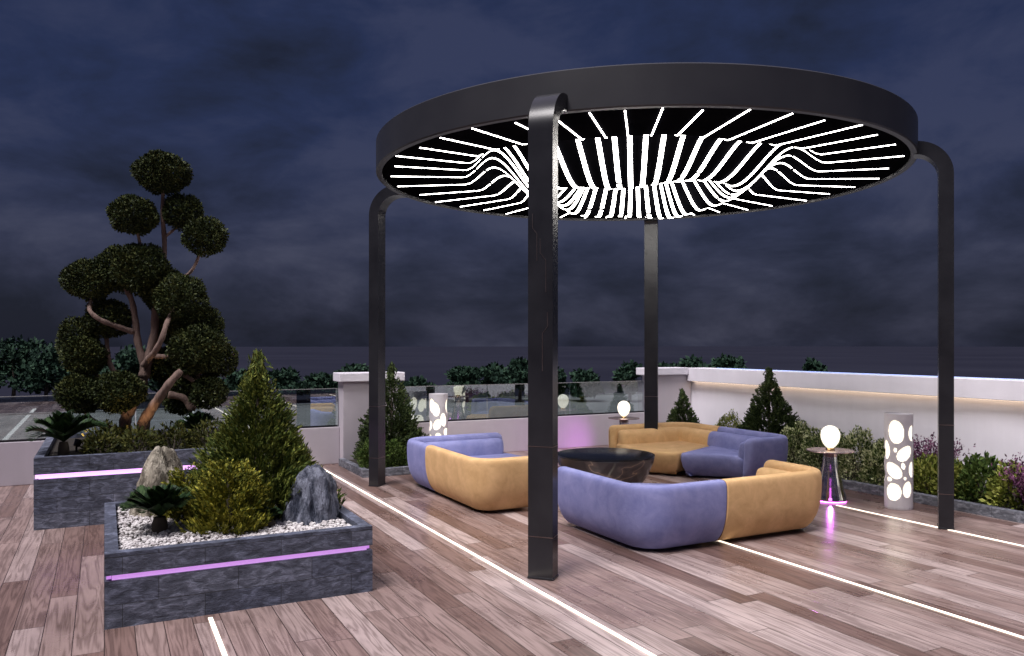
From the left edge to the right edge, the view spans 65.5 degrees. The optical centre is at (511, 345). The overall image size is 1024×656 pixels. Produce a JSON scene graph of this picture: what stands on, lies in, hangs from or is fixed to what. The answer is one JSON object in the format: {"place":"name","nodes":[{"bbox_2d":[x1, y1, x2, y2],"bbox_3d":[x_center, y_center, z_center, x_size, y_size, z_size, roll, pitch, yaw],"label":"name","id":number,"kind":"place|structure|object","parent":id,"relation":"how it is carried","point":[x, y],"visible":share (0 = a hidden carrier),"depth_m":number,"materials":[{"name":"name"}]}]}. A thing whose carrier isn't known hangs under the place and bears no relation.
{"place":"outdoors","nodes":[
{"label":"outdoors","id":0,"kind":"place"},
{"bbox_2d":[116,504,351,549],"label":"gravel","id":1,"kind":"structure","parent":0,"point":[174,535],"depth_m":6.43,"materials":[{"name":"white gravel"}]},
{"bbox_2d":[0,394,641,439],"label":"road","id":2,"kind":"structure","parent":0,"point":[312,415],"depth_m":70.82,"materials":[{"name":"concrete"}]},
{"bbox_2d":[2,409,193,439],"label":"road marking","id":3,"kind":"object","parent":2,"relation":"on","point":[15,428],"visible":0.4,"depth_m":59.33,"materials":[{"name":"paint"}]},
{"bbox_2d":[0,445,1023,655],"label":"deck floor","id":4,"kind":"structure","parent":0,"point":[432,594],"depth_m":6.39,"materials":[{"name":"brown wood"}]},
{"bbox_2d":[34,427,217,530],"bbox_3d":[-4.758,1.610,10.253,2.230,0.780,2.610,0,0,-27],"label":"stone planter","id":5,"kind":"object","parent":4,"relation":"on","point":[71,489],"visible":0.41,"depth_m":8.82,"materials":[{"name":"stone"}]},
{"bbox_2d":[25,410,106,455],"bbox_3d":[-5.187,1.021,9.191,0.892,0.554,0.861,0,0,36],"label":"cycad","id":6,"kind":"object","parent":5,"relation":"on","point":[63,427],"visible":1,"depth_m":9.11,"materials":[{"name":"green plant"}]},
{"bbox_2d":[73,439,81,451],"bbox_3d":[-5.226,1.201,9.584,0.080,0.154,0.100,0,0,28],"label":"uplight","id":7,"kind":"object","parent":5,"relation":"on","point":[77,443],"visible":0.91,"depth_m":9.56,"materials":[{"name":"metal"}]},
{"bbox_2d":[74,427,126,454],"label":"shrub","id":8,"kind":"object","parent":5,"relation":"on","point":[92,441],"visible":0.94,"depth_m":9.09,"materials":[{"name":"green plant"}]},
{"bbox_2d":[82,418,133,449],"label":"shrub","id":9,"kind":"object","parent":5,"relation":"on","point":[118,430],"visible":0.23,"depth_m":9.73,"materials":[{"name":"green plant"}]},
{"bbox_2d":[114,423,162,452],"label":"shrub","id":10,"kind":"object","parent":5,"relation":"on","point":[128,436],"visible":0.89,"depth_m":9.28,"materials":[{"name":"green plant"}]},
{"bbox_2d":[52,149,238,445],"bbox_3d":[-4.715,-0.617,10.242,2.298,3.776,1.313,0,0,0],"label":"cloud tree","id":11,"kind":"object","parent":5,"relation":"on","point":[192,350],"visible":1,"depth_m":10.02,"materials":[{"name":"green plant"}]},
{"bbox_2d":[149,420,200,450],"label":"shrub","id":12,"kind":"object","parent":5,"relation":"on","point":[176,434],"visible":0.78,"depth_m":9.48,"materials":[{"name":"green plant"}]},
{"bbox_2d":[172,410,221,445],"bbox_3d":[-4.017,1.072,10.163,0.604,0.452,0.629,0,0,-40],"label":"cycad","id":13,"kind":"object","parent":5,"relation":"on","point":[194,418],"visible":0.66,"depth_m":10.11,"materials":[{"name":"green plant"}]},
{"bbox_2d":[180,417,220,448],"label":"shrub","id":14,"kind":"object","parent":5,"relation":"on","point":[199,434],"visible":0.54,"depth_m":9.62,"materials":[{"name":"green plant"}]},
{"bbox_2d":[0,427,339,486],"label":"parapet wall","id":15,"kind":"structure","parent":4,"relation":"on","point":[16,463],"depth_m":11.42,"materials":[{"name":"paint"}]},
{"bbox_2d":[0,395,51,441],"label":"glass panel","id":16,"kind":"object","parent":15,"relation":"on","point":[38,439],"visible":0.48,"depth_m":11.39,"materials":[{"name":"metal"}]},
{"bbox_2d":[148,388,337,427],"bbox_3d":[-4.325,1.054,12.777,3.084,0.648,0.040,0,0,-27],"label":"glass panel","id":17,"kind":"object","parent":15,"relation":"on","point":[320,425],"visible":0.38,"depth_m":13.37,"materials":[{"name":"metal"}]},
{"bbox_2d":[208,617,227,655],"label":"floor light","id":18,"kind":"object","parent":4,"relation":"on","point":[218,638],"visible":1,"depth_m":5.43,"materials":[{"name":"white plastic"}]},
{"bbox_2d":[104,501,372,629],"bbox_3d":[-2.466,1.735,6.949,1.940,0.530,2.060,0,0,-27],"label":"stone planter","id":19,"kind":"object","parent":4,"relation":"on","point":[148,585],"visible":0.69,"depth_m":6.00,"materials":[{"name":"stone"}]},
{"bbox_2d":[119,482,194,533],"bbox_3d":[-2.857,1.326,6.501,0.628,0.412,0.715,0,0,41],"label":"cycad","id":20,"kind":"object","parent":19,"relation":"on","point":[159,501],"visible":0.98,"depth_m":6.40,"materials":[{"name":"green plant"}]},
{"bbox_2d":[129,446,185,517],"bbox_3d":[-3.182,1.259,7.236,0.556,0.701,0.505,0,0,-27],"label":"boulder","id":21,"kind":"object","parent":19,"relation":"in","point":[160,462],"visible":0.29,"depth_m":7.11,"materials":[{"name":"beige stone"}]},
{"bbox_2d":[151,462,198,520],"bbox_3d":[-2.896,1.351,6.993,0.524,0.632,0.473,0,0,-8],"label":"dwarf conifer","id":22,"kind":"object","parent":19,"relation":"on","point":[177,474],"visible":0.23,"depth_m":6.95,"materials":[{"name":"green plant"}]},
{"bbox_2d":[174,457,276,536],"bbox_3d":[-2.367,1.316,6.611,0.821,0.783,0.833,0,0,-12],"label":"dwarf conifer","id":23,"kind":"object","parent":19,"relation":"on","point":[203,513],"visible":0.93,"depth_m":6.44,"materials":[{"name":"green plant"}]},
{"bbox_2d":[169,349,346,524],"bbox_3d":[-2.223,0.876,7.240,1.478,1.703,1.429,0,0,3],"label":"conifer","id":24,"kind":"object","parent":19,"relation":"in","point":[269,442],"visible":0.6,"depth_m":7.05,"materials":[{"name":"green plant"}]},
{"bbox_2d":[255,505,282,527],"bbox_3d":[-2.032,1.438,6.678,0.246,0.187,0.298,0,0,17],"label":"cycad","id":25,"kind":"object","parent":19,"relation":"on","point":[273,522],"visible":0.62,"depth_m":6.63,"materials":[{"name":"green plant"}]},
{"bbox_2d":[282,463,339,524],"bbox_3d":[-1.742,1.310,6.964,0.544,0.563,0.451,0,0,-27],"label":"boulder","id":26,"kind":"object","parent":19,"relation":"in","point":[315,499],"visible":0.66,"depth_m":6.82,"materials":[{"name":"grey stone"}]},
{"bbox_2d":[333,372,404,459],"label":"pillar","id":27,"kind":"structure","parent":4,"relation":"on","point":[353,397],"depth_m":13.36,"materials":[{"name":"paint"}]},
{"bbox_2d":[339,458,410,477],"bbox_3d":[-1.985,1.940,12.891,1.290,0.120,1.400,0,0,-27],"label":"planting bed","id":28,"kind":"object","parent":4,"relation":"on","point":[352,466],"visible":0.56,"depth_m":12.27,"materials":[{"name":"stone"}]},
{"bbox_2d":[355,437,392,468],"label":"shrub","id":29,"kind":"object","parent":28,"relation":"on","point":[365,451],"visible":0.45,"depth_m":12.31,"materials":[{"name":"green plant"}]},
{"bbox_2d":[350,362,428,465],"bbox_3d":[-2.013,1.166,12.958,1.473,1.815,1.506,0,0,27],"label":"conifer","id":30,"kind":"object","parent":28,"relation":"on","point":[404,428],"visible":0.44,"depth_m":12.78,"materials":[{"name":"green plant"}]},
{"bbox_2d":[385,436,407,466],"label":"shrub","id":31,"kind":"object","parent":28,"relation":"on","point":[396,445],"visible":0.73,"depth_m":12.42,"materials":[{"name":"green plant"}]},
{"bbox_2d":[429,393,447,435],"bbox_3d":[-1.274,1.420,13.772,0.324,1.160,0.324,0,0,-7],"label":"floor lamp","id":32,"kind":"object","parent":4,"relation":"on","point":[438,415],"visible":0.62,"depth_m":13.64,"materials":[{"name":"grey plastic"}]},
{"bbox_2d":[407,432,527,510],"bbox_3d":[-0.263,1.652,10.751,1.732,0.636,2.665,0,0,-27],"label":"sofa","id":33,"kind":"object","parent":4,"relation":"on","point":[481,471],"visible":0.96,"depth_m":9.73,"materials":[{"name":"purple fabric"}]},
{"bbox_2d":[325,469,655,655],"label":"floor light","id":34,"kind":"object","parent":4,"relation":"on","point":[568,607],"depth_m":6.69,"materials":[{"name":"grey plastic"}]},
{"bbox_2d":[417,412,643,451],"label":"parapet wall","id":35,"kind":"structure","parent":4,"relation":"on","point":[582,430],"depth_m":15.42,"materials":[{"name":"paint"}]},
{"bbox_2d":[405,384,486,422],"bbox_3d":[-1.259,1.054,14.347,1.778,0.648,0.040,0,0,-27],"label":"glass panel","id":36,"kind":"object","parent":35,"relation":"on","point":[451,419],"visible":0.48,"depth_m":14.45,"materials":[{"name":"metal"}]},
{"bbox_2d":[487,382,569,418],"bbox_3d":[0.335,1.054,15.162,1.778,0.648,0.040,0,0,-27],"label":"glass panel","id":37,"kind":"object","parent":35,"relation":"on","point":[527,416],"visible":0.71,"depth_m":15.06,"materials":[{"name":"metal"}]},
{"bbox_2d":[570,381,643,415],"bbox_3d":[1.919,1.054,15.973,1.758,0.648,0.040,0,0,-27],"label":"glass panel","id":38,"kind":"object","parent":35,"relation":"on","point":[609,412],"visible":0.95,"depth_m":15.98,"materials":[{"name":"metal"}]},
{"bbox_2d":[558,447,654,482],"bbox_3d":[1.242,1.723,10.633,1.312,0.554,1.312,0,0,-27],"label":"coffee table","id":39,"kind":"object","parent":4,"relation":"on","point":[628,465],"visible":0.73,"depth_m":10.17,"materials":[{"name":"grey stone"}]},
{"bbox_2d":[608,416,639,424],"bbox_3d":[2.080,1.674,14.814,0.584,0.648,0.584,0,0,-27],"label":"side table","id":40,"kind":"object","parent":4,"relation":"on","point":[622,420],"visible":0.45,"depth_m":14.73,"materials":[{"name":"metal"}]},
{"bbox_2d":[617,401,629,417],"bbox_3d":[2.080,1.192,14.814,0.237,0.312,0.237,0,0,-27],"label":"egg lamp","id":41,"kind":"object","parent":40,"relation":"on","point":[623,407],"visible":1,"depth_m":14.73,"materials":[{"name":"white glass"}]},
{"bbox_2d":[368,62,954,580],"bbox_3d":[1.559,-0.251,10.234,6.520,4.499,6.520,0,0,-27],"label":"pergola","id":42,"kind":"object","parent":4,"relation":"on","point":[648,144],"visible":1,"depth_m":8.51,"materials":[{"name":"metal"}]},
{"bbox_2d":[558,460,821,548],"bbox_3d":[1.943,1.652,8.726,2.575,0.636,1.732,0,0,-27],"label":"sofa","id":43,"kind":"object","parent":4,"relation":"on","point":[772,496],"visible":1,"depth_m":7.93,"materials":[{"name":"purple fabric"}]},
{"bbox_2d":[609,422,787,477],"bbox_3d":[2.846,1.652,12.476,1.732,0.636,2.625,0,0,-27],"label":"sofa","id":44,"kind":"object","parent":4,"relation":"on","point":[693,449],"visible":0.91,"depth_m":12.22,"materials":[{"name":"fabric"}]},
{"bbox_2d":[806,447,854,502],"bbox_3d":[4.104,1.674,10.267,0.584,0.648,0.584,0,0,-27],"label":"side table","id":45,"kind":"object","parent":4,"relation":"on","point":[841,497],"visible":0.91,"depth_m":10.26,"materials":[{"name":"metal"}]},
{"bbox_2d":[821,425,839,449],"bbox_3d":[4.104,1.192,10.267,0.237,0.312,0.237,0,0,-27],"label":"egg lamp","id":46,"kind":"object","parent":45,"relation":"on","point":[830,436],"visible":1,"depth_m":10.19,"materials":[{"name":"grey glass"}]},
{"bbox_2d":[719,540,1023,638],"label":"floor light","id":47,"kind":"object","parent":4,"relation":"on","point":[979,623],"visible":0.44,"depth_m":6.39,"materials":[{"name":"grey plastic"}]},
{"bbox_2d":[884,412,912,509],"bbox_3d":[4.752,1.420,9.790,0.324,1.160,0.324,0,0,28],"label":"floor lamp","id":48,"kind":"object","parent":4,"relation":"on","point":[898,469],"visible":1,"depth_m":9.66,"materials":[{"name":"grey plastic"}]},
{"bbox_2d":[792,462,1023,523],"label":"planting bed","id":49,"kind":"object","parent":4,"relation":"on","point":[996,511],"depth_m":9.83,"materials":[{"name":"stone"}]},
{"bbox_2d":[666,388,701,423],"bbox_3d":[3.333,1.434,15.547,0.959,1.213,0.926,0,0,-37],"label":"conifer","id":50,"kind":"object","parent":49,"relation":"on","point":[679,411],"visible":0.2,"depth_m":15.41,"materials":[{"name":"green plant"}]},
{"bbox_2d":[715,409,741,427],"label":"shrub","id":51,"kind":"object","parent":49,"relation":"on","point":[724,418],"visible":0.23,"depth_m":14.08,"materials":[{"name":"green plant"}]},
{"bbox_2d":[737,366,802,460],"bbox_3d":[4.355,1.214,13.515,1.379,1.709,1.443,0,0,35],"label":"conifer","id":52,"kind":"object","parent":49,"relation":"on","point":[777,416],"visible":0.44,"depth_m":13.34,"materials":[{"name":"green plant"}]},
{"bbox_2d":[780,418,822,468],"bbox_3d":[4.517,1.544,12.523,0.892,0.811,0.883,0,0,-22],"label":"shrub","id":53,"kind":"object","parent":49,"relation":"on","point":[798,431],"visible":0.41,"depth_m":12.37,"materials":[{"name":"green plant"}]},
{"bbox_2d":[793,425,853,475],"bbox_3d":[4.717,1.579,11.991,0.902,0.741,0.923,0,0,15],"label":"shrub","id":54,"kind":"object","parent":49,"relation":"on","point":[817,442],"visible":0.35,"depth_m":11.96,"materials":[{"name":"green plant"}]},
{"bbox_2d":[826,424,884,482],"bbox_3d":[4.990,1.552,11.462,0.978,0.796,0.971,0,0,23],"label":"shrub","id":55,"kind":"object","parent":49,"relation":"on","point":[849,441],"visible":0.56,"depth_m":11.34,"materials":[{"name":"green plant"}]},
{"bbox_2d":[855,437,916,485],"bbox_3d":[5.205,1.593,11.003,0.818,0.712,0.821,0,0,41],"label":"shrub","id":56,"kind":"object","parent":49,"relation":"on","point":[876,455],"visible":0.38,"depth_m":10.94,"materials":[{"name":"green plant"}]},
{"bbox_2d":[913,452,955,494],"bbox_3d":[5.444,1.676,10.442,0.818,0.554,0.730,0,0,-45],"label":"shrub","id":57,"kind":"object","parent":49,"relation":"on","point":[921,473],"visible":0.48,"depth_m":10.30,"materials":[{"name":"green plant"}]},
{"bbox_2d":[912,432,975,478],"bbox_3d":[5.705,1.536,10.908,1.056,0.677,0.981,0,0,-27],"label":"heather","id":58,"kind":"object","parent":49,"relation":"on","point":[931,445],"visible":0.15,"depth_m":10.82,"materials":[{"name":"purple plant"}]},
{"bbox_2d":[927,458,984,500],"bbox_3d":[5.608,1.683,10.086,0.632,0.533,0.666,0,0,14],"label":"shrub","id":59,"kind":"object","parent":49,"relation":"on","point":[958,466],"visible":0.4,"depth_m":10.01,"materials":[{"name":"green plant"}]},
{"bbox_2d":[954,450,1008,503],"bbox_3d":[5.823,1.634,9.860,0.715,0.661,0.655,0,0,-31],"label":"shrub","id":60,"kind":"object","parent":49,"relation":"on","point":[978,465],"visible":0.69,"depth_m":9.76,"materials":[{"name":"green plant"}]},
{"bbox_2d":[979,459,1023,508],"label":"shrub","id":61,"kind":"object","parent":49,"relation":"on","point":[996,484],"visible":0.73,"depth_m":9.42,"materials":[{"name":"green plant"}]},
{"bbox_2d":[990,452,1023,504],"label":"heather","id":62,"kind":"object","parent":49,"relation":"on","point":[1018,485],"visible":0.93,"depth_m":9.19,"materials":[{"name":"purple plant"}]},
{"bbox_2d":[836,505,1023,546],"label":"floor light","id":63,"kind":"object","parent":4,"relation":"on","point":[933,526],"visible":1,"depth_m":8.81,"materials":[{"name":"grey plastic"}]},
{"bbox_2d":[0,346,1023,413],"bbox_3d":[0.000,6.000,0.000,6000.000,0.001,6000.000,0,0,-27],"label":"ground","id":64,"kind":"structure","parent":0,"point":[432,364],"depth_m":331.10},
{"bbox_2d":[0,369,13,388],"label":"tree","id":65,"kind":"object","parent":64,"relation":"on","point":[3,380],"visible":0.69,"depth_m":84.12,"materials":[{"name":"green plant"}]},
{"bbox_2d":[0,334,48,400],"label":"tree","id":66,"kind":"object","parent":64,"relation":"on","point":[13,358],"visible":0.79,"depth_m":85.81,"materials":[{"name":"green plant"}]},
{"bbox_2d":[7,341,65,402],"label":"tree","id":67,"kind":"object","parent":64,"relation":"on","point":[39,377],"visible":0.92,"depth_m":81.01,"materials":[{"name":"green plant"}]},
{"bbox_2d":[54,355,119,388],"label":"tree","id":68,"kind":"object","parent":64,"relation":"on","point":[68,374],"visible":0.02,"depth_m":86.57,"materials":[{"name":"green plant"}]},
{"bbox_2d":[98,344,151,388],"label":"tree","id":69,"kind":"object","parent":64,"relation":"on","point":[126,358],"visible":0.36,"depth_m":82.94,"materials":[{"name":"green plant"}]},
{"bbox_2d":[148,369,177,391],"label":"tree","id":70,"kind":"object","parent":64,"relation":"on","point":[154,385],"visible":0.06,"depth_m":88.30,"materials":[{"name":"green plant"}]},
{"bbox_2d":[202,377,235,397],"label":"tree","id":71,"kind":"object","parent":64,"relation":"on","point":[231,393],"visible":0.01,"depth_m":86.32,"materials":[{"name":"green plant"}]},
{"bbox_2d":[226,368,250,395],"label":"tree","id":72,"kind":"object","parent":64,"relation":"on","point":[233,379],"visible":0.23,"depth_m":87.47,"materials":[{"name":"green plant"}]},
{"bbox_2d":[267,366,315,401],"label":"tree","id":73,"kind":"object","parent":64,"relation":"on","point":[289,378],"visible":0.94,"depth_m":82.88,"materials":[{"name":"green plant"}]},
{"bbox_2d":[303,371,337,398],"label":"tree","id":74,"kind":"object","parent":64,"relation":"on","point":[323,380],"visible":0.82,"depth_m":86.85,"materials":[{"name":"green plant"}]},
{"bbox_2d":[0,392,641,415],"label":"kerb","id":75,"kind":"structure","parent":64,"relation":"on","point":[5,414],"depth_m":79.87,"materials":[{"name":"concrete"}]},
{"bbox_2d":[332,363,368,374],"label":"tree","id":76,"kind":"object","parent":64,"relation":"on","point":[356,367],"visible":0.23,"depth_m":89.54,"materials":[{"name":"green plant"}]},
{"bbox_2d":[398,375,438,399],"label":"tree","id":77,"kind":"object","parent":64,"relation":"on","point":[417,392],"visible":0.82,"depth_m":85.40,"materials":[{"name":"green plant"}]},
{"bbox_2d":[442,365,483,401],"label":"tree","id":78,"kind":"object","parent":64,"relation":"on","point":[469,376],"visible":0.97,"depth_m":83.57,"materials":[{"name":"green plant"}]},
{"bbox_2d":[476,361,509,400],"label":"tree","id":79,"kind":"object","parent":64,"relation":"on","point":[490,369],"visible":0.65,"depth_m":85.31,"materials":[{"name":"green plant"}]},
{"bbox_2d":[490,356,527,401],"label":"tree","id":80,"kind":"object","parent":64,"relation":"on","point":[514,376],"visible":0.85,"depth_m":83.29,"materials":[{"name":"green plant"}]},
{"bbox_2d":[558,366,566,397],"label":"tree","id":81,"kind":"object","parent":64,"relation":"on","point":[562,380],"visible":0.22,"depth_m":85.13,"materials":[{"name":"green plant"}]},
{"bbox_2d":[566,367,605,400],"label":"tree","id":82,"kind":"object","parent":64,"relation":"on","point":[590,387],"visible":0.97,"depth_m":83.70,"materials":[{"name":"green plant"}]},
{"bbox_2d":[608,359,642,401],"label":"tree","id":83,"kind":"object","parent":64,"relation":"on","point":[626,372],"visible":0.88,"depth_m":83.32,"materials":[{"name":"green plant"}]},
{"bbox_2d":[658,361,670,366],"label":"tree","id":84,"kind":"object","parent":64,"relation":"on","point":[663,364],"visible":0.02,"depth_m":87.34,"materials":[{"name":"green plant"}]},
{"bbox_2d":[666,354,713,367],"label":"tree","id":85,"kind":"object","parent":64,"relation":"on","point":[692,361],"visible":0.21,"depth_m":85.31,"materials":[{"name":"green plant"}]},
{"bbox_2d":[709,353,747,368],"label":"tree","id":86,"kind":"object","parent":64,"relation":"on","point":[725,361],"visible":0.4,"depth_m":86.17,"materials":[{"name":"green plant"}]},
{"bbox_2d":[800,357,827,371],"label":"tree","id":87,"kind":"object","parent":64,"relation":"on","point":[813,364],"visible":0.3,"depth_m":91.38,"materials":[{"name":"green plant"}]},
{"bbox_2d":[0,0,1023,346],"label":"sky","id":88,"kind":"structure","parent":0,"point":[277,110],"materials":[{"name":"blue"}]},
{"bbox_2d":[636,367,690,422],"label":"pillar","id":89,"kind":"structure","parent":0,"point":[672,381],"depth_m":16.36,"materials":[{"name":"paint"}]},
{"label":"terrace slab","id":90,"kind":"structure","parent":0,"visible":0},
{"bbox_2d":[687,367,1023,482],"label":"side wall","id":91,"kind":"structure","parent":90,"relation":"on","point":[989,415],"depth_m":12.57,"materials":[{"name":"white paint"}]}
]}

